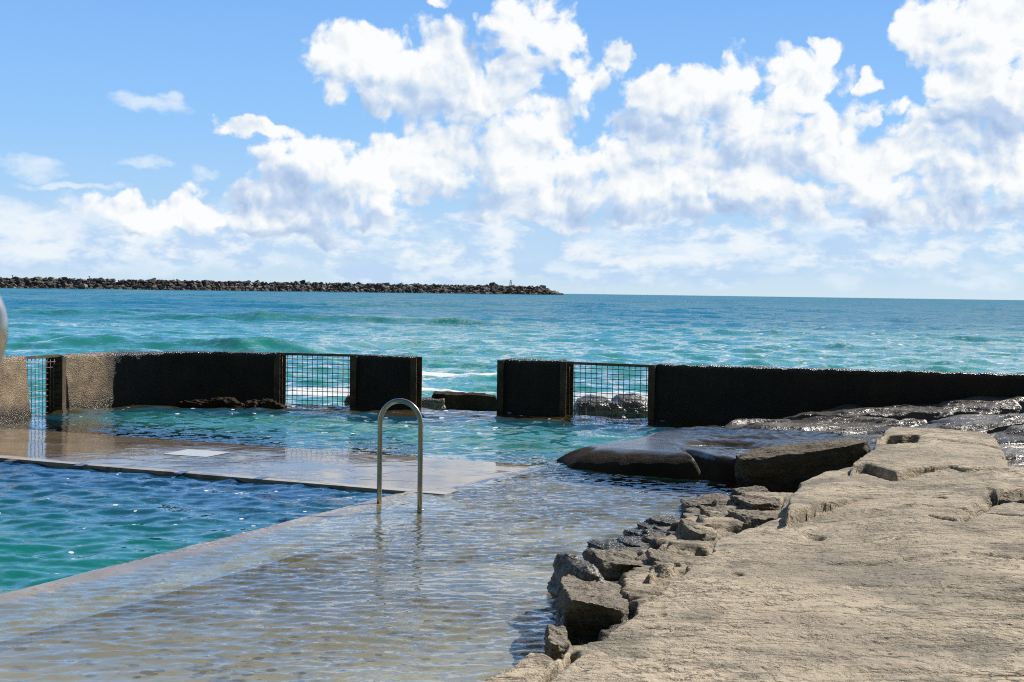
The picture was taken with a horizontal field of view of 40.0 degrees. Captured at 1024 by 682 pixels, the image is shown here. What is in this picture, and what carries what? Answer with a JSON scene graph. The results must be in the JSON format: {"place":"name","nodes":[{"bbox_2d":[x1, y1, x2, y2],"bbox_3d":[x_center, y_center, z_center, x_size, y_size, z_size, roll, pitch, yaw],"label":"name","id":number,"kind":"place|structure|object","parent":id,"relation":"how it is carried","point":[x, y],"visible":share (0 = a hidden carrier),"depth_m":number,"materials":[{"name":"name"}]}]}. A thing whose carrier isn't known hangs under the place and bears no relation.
{"place":"outdoors","nodes":[
{"label":"outdoors","id":0,"kind":"place"},
{"bbox_2d":[0,461,395,593],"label":"pool water","id":1,"kind":"structure","parent":0,"point":[58,523],"depth_m":12.65,"materials":[{"name":"teal liquid"}]},
{"bbox_2d":[0,491,467,652],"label":"pool coping","id":2,"kind":"object","parent":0,"point":[46,625],"visible":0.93,"depth_m":10.12,"materials":[{"name":"grey concrete"}]},
{"bbox_2d":[377,398,424,512],"bbox_3d":[-1.044,1.181,13.080,0.507,1.298,0.089,2,2,21],"label":"grab rail","id":3,"kind":"object","parent":2,"relation":"on","point":[413,406],"visible":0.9,"depth_m":13.02,"materials":[{"name":"metal"}]},
{"bbox_2d":[0,427,552,502],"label":"pool deck","id":4,"kind":"structure","parent":0,"point":[340,470],"depth_m":15.99,"materials":[{"name":"concrete"}]},
{"bbox_2d":[0,355,31,429],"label":"concrete wall","id":5,"kind":"structure","parent":4,"relation":"on","point":[14,398],"depth_m":21.04,"materials":[{"name":"beige concrete"}]},
{"bbox_2d":[25,354,65,430],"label":"wire gate","id":6,"kind":"structure","parent":5,"relation":"attached to","point":[55,384],"depth_m":22.37,"materials":[{"name":"grey metal"}]},
{"bbox_2d":[165,449,228,456],"bbox_3d":[-3.784,1.344,16.899,0.669,0.001,0.564,2,2,23],"label":"painted panel","id":7,"kind":"object","parent":4,"relation":"on","point":[194,452],"visible":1,"depth_m":16.91,"materials":[{"name":"white paint"}]},
{"bbox_2d":[0,403,695,464],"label":"water","id":8,"kind":"structure","parent":0,"point":[535,436],"depth_m":20.54,"materials":[{"name":"teal liquid"}]},
{"bbox_2d":[59,351,279,445],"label":"concrete wall","id":9,"kind":"structure","parent":8,"relation":"on","point":[111,379],"depth_m":24.11,"materials":[{"name":"grey concrete"}]},
{"bbox_2d":[273,352,358,447],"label":"wire gate","id":10,"kind":"structure","parent":9,"relation":"attached to","point":[280,372],"depth_m":24.28,"materials":[{"name":"black metal"}]},
{"bbox_2d":[175,397,244,407],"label":"rock","id":11,"kind":"object","parent":8,"relation":"in","point":[225,402],"visible":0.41,"depth_m":23.47,"materials":[{"name":"brown stone"}]},
{"bbox_2d":[244,398,286,408],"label":"rock","id":12,"kind":"object","parent":8,"relation":"in","point":[267,403],"visible":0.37,"depth_m":23.44,"materials":[{"name":"brown stone"}]},
{"bbox_2d":[355,354,421,455],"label":"concrete wall","id":13,"kind":"structure","parent":8,"relation":"on","point":[382,380],"depth_m":23.91,"materials":[{"name":"black concrete"}]},
{"bbox_2d":[422,397,446,410],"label":"rock","id":14,"kind":"object","parent":8,"relation":"in","point":[433,403],"visible":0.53,"depth_m":25.07,"materials":[{"name":"grey stone"}]},
{"bbox_2d":[496,358,566,463],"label":"concrete wall","id":15,"kind":"structure","parent":8,"relation":"on","point":[527,386],"depth_m":23.15,"materials":[{"name":"black concrete"}]},
{"bbox_2d":[0,474,707,681],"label":"shelf bed","id":16,"kind":"object","parent":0,"point":[140,662],"visible":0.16,"depth_m":9.20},
{"bbox_2d":[0,296,7,361],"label":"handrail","id":17,"kind":"object","parent":16,"relation":"on","point":[3,328],"visible":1,"depth_m":2.00,"materials":[{"name":"metal"}]},
{"bbox_2d":[547,552,605,614],"bbox_3d":[0.434,1.684,9.245,0.282,0.537,0.843,0,2,-22],"label":"rock","id":18,"kind":"object","parent":16,"relation":"on","point":[565,564],"visible":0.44,"depth_m":9.27,"materials":[{"name":"grey stone"}]},
{"bbox_2d":[554,574,629,645],"bbox_3d":[0.510,1.730,8.657,0.514,0.488,0.980,1,2,0],"label":"rock","id":19,"kind":"object","parent":16,"relation":"on","point":[588,608],"visible":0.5,"depth_m":8.24,"materials":[{"name":"stone"}]},
{"bbox_2d":[586,539,628,549],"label":"rock","id":20,"kind":"object","parent":16,"relation":"on","point":[607,544],"visible":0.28,"depth_m":10.99,"materials":[{"name":"stone"}]},
{"bbox_2d":[582,548,646,580],"bbox_3d":[0.736,1.700,9.899,0.488,0.461,0.931,0,2,-10],"label":"rock","id":21,"kind":"object","parent":16,"relation":"on","point":[612,564],"visible":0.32,"depth_m":9.63,"materials":[{"name":"stone"}]},
{"bbox_2d":[616,536,649,546],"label":"rock","id":22,"kind":"object","parent":16,"relation":"on","point":[631,541],"visible":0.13,"depth_m":11.09,"materials":[{"name":"stone"}]},
{"bbox_2d":[623,528,646,535],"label":"rock","id":23,"kind":"object","parent":16,"relation":"on","point":[631,532],"visible":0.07,"depth_m":11.53,"materials":[{"name":"stone"}]},
{"bbox_2d":[634,522,662,529],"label":"rock","id":24,"kind":"object","parent":16,"relation":"on","point":[644,525],"visible":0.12,"depth_m":11.97,"materials":[{"name":"stone"}]},
{"bbox_2d":[643,532,667,543],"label":"rock","id":25,"kind":"object","parent":16,"relation":"on","point":[650,537],"visible":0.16,"depth_m":11.14,"materials":[{"name":"stone"}]},
{"bbox_2d":[644,514,680,526],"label":"rock","id":26,"kind":"object","parent":16,"relation":"on","point":[665,521],"visible":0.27,"depth_m":11.99,"materials":[{"name":"stone"}]},
{"bbox_2d":[645,550,681,566],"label":"rock","id":27,"kind":"object","parent":16,"relation":"on","point":[655,557],"visible":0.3,"depth_m":9.61,"materials":[{"name":"stone"}]},
{"bbox_2d":[652,526,674,534],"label":"rock","id":28,"kind":"object","parent":16,"relation":"on","point":[665,529],"visible":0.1,"depth_m":11.44,"materials":[{"name":"stone"}]},
{"bbox_2d":[683,513,698,518],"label":"rock","id":29,"kind":"object","parent":16,"relation":"on","point":[685,515],"visible":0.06,"depth_m":12.23,"materials":[{"name":"stone"}]},
{"bbox_2d":[678,518,704,529],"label":"rock","id":30,"kind":"object","parent":16,"relation":"on","point":[691,522],"visible":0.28,"depth_m":10.88,"materials":[{"name":"stone"}]},
{"bbox_2d":[680,523,718,540],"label":"rock","id":31,"kind":"object","parent":16,"relation":"on","point":[692,533],"visible":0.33,"depth_m":10.51,"materials":[{"name":"stone"}]},
{"bbox_2d":[677,493,724,515],"bbox_3d":[1.793,1.601,13.030,0.500,0.359,0.747,1,2,0],"label":"rock","id":32,"kind":"object","parent":16,"relation":"on","point":[707,499],"visible":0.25,"depth_m":12.97,"materials":[{"name":"stone"}]},
{"bbox_2d":[551,426,874,494],"bbox_3d":[2.634,1.514,16.897,4.172,0.662,3.764,2,2,22],"label":"rock","id":33,"kind":"object","parent":16,"relation":"on","point":[683,454],"visible":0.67,"depth_m":15.87,"materials":[{"name":"grey stone"}]},
{"bbox_2d":[697,493,730,496],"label":"rock","id":34,"kind":"object","parent":16,"relation":"on","point":[726,495],"visible":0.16,"depth_m":13.49,"materials":[{"name":"grey stone"}]},
{"bbox_2d":[731,485,768,495],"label":"rock","id":35,"kind":"object","parent":16,"relation":"on","point":[741,490],"visible":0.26,"depth_m":13.36,"materials":[{"name":"stone"}]},
{"bbox_2d":[734,438,870,492],"bbox_3d":[3.094,1.608,15.014,1.509,1.121,0.690,0,2,-15],"label":"rock","id":36,"kind":"object","parent":16,"relation":"on","point":[784,466],"visible":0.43,"depth_m":14.73,"materials":[{"name":"stone"}]},
{"bbox_2d":[0,421,797,681],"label":"shallow water","id":37,"kind":"structure","parent":0,"point":[708,424],"depth_m":11.29,"materials":[{"name":"liquid"}]},
{"bbox_2d":[0,288,1023,429],"bbox_3d":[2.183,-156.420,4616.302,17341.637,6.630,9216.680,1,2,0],"label":"sea","id":38,"kind":"structure","parent":0,"point":[460,342],"depth_m":78.59,"materials":[{"name":"teal liquid"}]},
{"bbox_2d":[7,280,549,294],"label":"breakwater","id":39,"kind":"object","parent":38,"relation":"on","point":[56,284],"visible":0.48,"depth_m":1153.72,"materials":[{"name":"grey stone"}]},
{"bbox_2d":[23,279,31,284],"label":"boulder","id":40,"kind":"object","parent":39,"relation":"on","point":[28,282],"visible":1,"depth_m":1005.89,"materials":[{"name":"grey stone"}]},
{"bbox_2d":[61,282,67,287],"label":"boulder","id":41,"kind":"object","parent":39,"relation":"on","point":[64,285],"visible":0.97,"depth_m":1022.87,"materials":[{"name":"grey stone"}]},
{"bbox_2d":[79,283,87,287],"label":"boulder","id":42,"kind":"object","parent":39,"relation":"on","point":[81,285],"visible":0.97,"depth_m":1033.86,"materials":[{"name":"grey stone"}]},
{"bbox_2d":[0,276,563,294],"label":"breakwater rubble","id":43,"kind":"object","parent":39,"relation":"on","point":[166,283],"visible":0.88,"depth_m":1141.91,"materials":[{"name":"grey stone"}]},
{"bbox_2d":[344,395,349,405],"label":"rock","id":44,"kind":"object","parent":38,"relation":"on","point":[347,399],"visible":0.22,"depth_m":24.90,"materials":[{"name":"grey stone"}]},
{"bbox_2d":[431,391,496,410],"bbox_3d":[-0.849,1.201,25.639,1.234,0.541,0.646,1,2,0],"label":"rock","id":45,"kind":"object","parent":38,"relation":"in","point":[472,401],"visible":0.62,"depth_m":25.35,"materials":[{"name":"grey stone"}]},
{"bbox_2d":[573,395,607,414],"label":"rock","id":46,"kind":"object","parent":38,"relation":"in","point":[581,409],"visible":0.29,"depth_m":24.59,"materials":[{"name":"grey stone"}]},
{"bbox_2d":[586,400,626,418],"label":"rock","id":47,"kind":"object","parent":38,"relation":"in","point":[615,406],"visible":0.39,"depth_m":23.60,"materials":[{"name":"grey stone"}]},
{"bbox_2d":[611,393,647,418],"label":"rock","id":48,"kind":"object","parent":38,"relation":"in","point":[637,412],"visible":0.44,"depth_m":24.77,"materials":[{"name":"grey stone"}]},
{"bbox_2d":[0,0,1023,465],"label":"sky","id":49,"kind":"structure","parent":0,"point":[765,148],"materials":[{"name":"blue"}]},
{"bbox_2d":[485,427,1023,681],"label":"rock platform","id":50,"kind":"object","parent":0,"point":[895,554],"visible":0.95,"depth_m":8.09,"materials":[{"name":"stone"}]},
{"bbox_2d":[544,624,571,660],"bbox_3d":[0.235,1.613,7.311,0.146,0.215,0.402,1,2,0],"label":"rock","id":51,"kind":"object","parent":50,"relation":"on","point":[557,642],"visible":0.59,"depth_m":7.20,"materials":[{"name":"stone"}]},
{"bbox_2d":[699,505,729,516],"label":"rock","id":52,"kind":"object","parent":50,"relation":"on","point":[708,510],"visible":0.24,"depth_m":11.67,"materials":[{"name":"stone"}]},
{"bbox_2d":[727,509,773,527],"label":"rock","id":53,"kind":"object","parent":50,"relation":"on","point":[753,518],"visible":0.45,"depth_m":11.13,"materials":[{"name":"stone"}]},
{"bbox_2d":[729,494,781,509],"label":"rock","id":54,"kind":"object","parent":50,"relation":"on","point":[749,503],"visible":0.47,"depth_m":12.19,"materials":[{"name":"stone"}]},
{"bbox_2d":[999,496,1023,504],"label":"rock","id":55,"kind":"object","parent":50,"relation":"on","point":[1008,499],"visible":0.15,"depth_m":10.89,"materials":[{"name":"stone"}]},
{"bbox_2d":[654,363,1023,422],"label":"concrete wall","id":56,"kind":"structure","parent":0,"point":[720,393],"depth_m":21.62,"materials":[{"name":"grey concrete"}]},
{"bbox_2d":[559,361,656,419],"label":"wire gate","id":57,"kind":"structure","parent":56,"relation":"attached to","point":[567,383],"depth_m":22.77,"materials":[{"name":"grey metal"}]},
{"bbox_2d":[723,396,1023,466],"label":"rock ledge","id":58,"kind":"object","parent":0,"point":[1000,420],"visible":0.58,"depth_m":19.66,"materials":[{"name":"grey stone"}]},
{"bbox_2d":[702,431,878,452],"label":"ledge pool","id":59,"kind":"structure","parent":58,"relation":"on","point":[747,449],"depth_m":16.75,"materials":[{"name":"liquid"}]}
]}

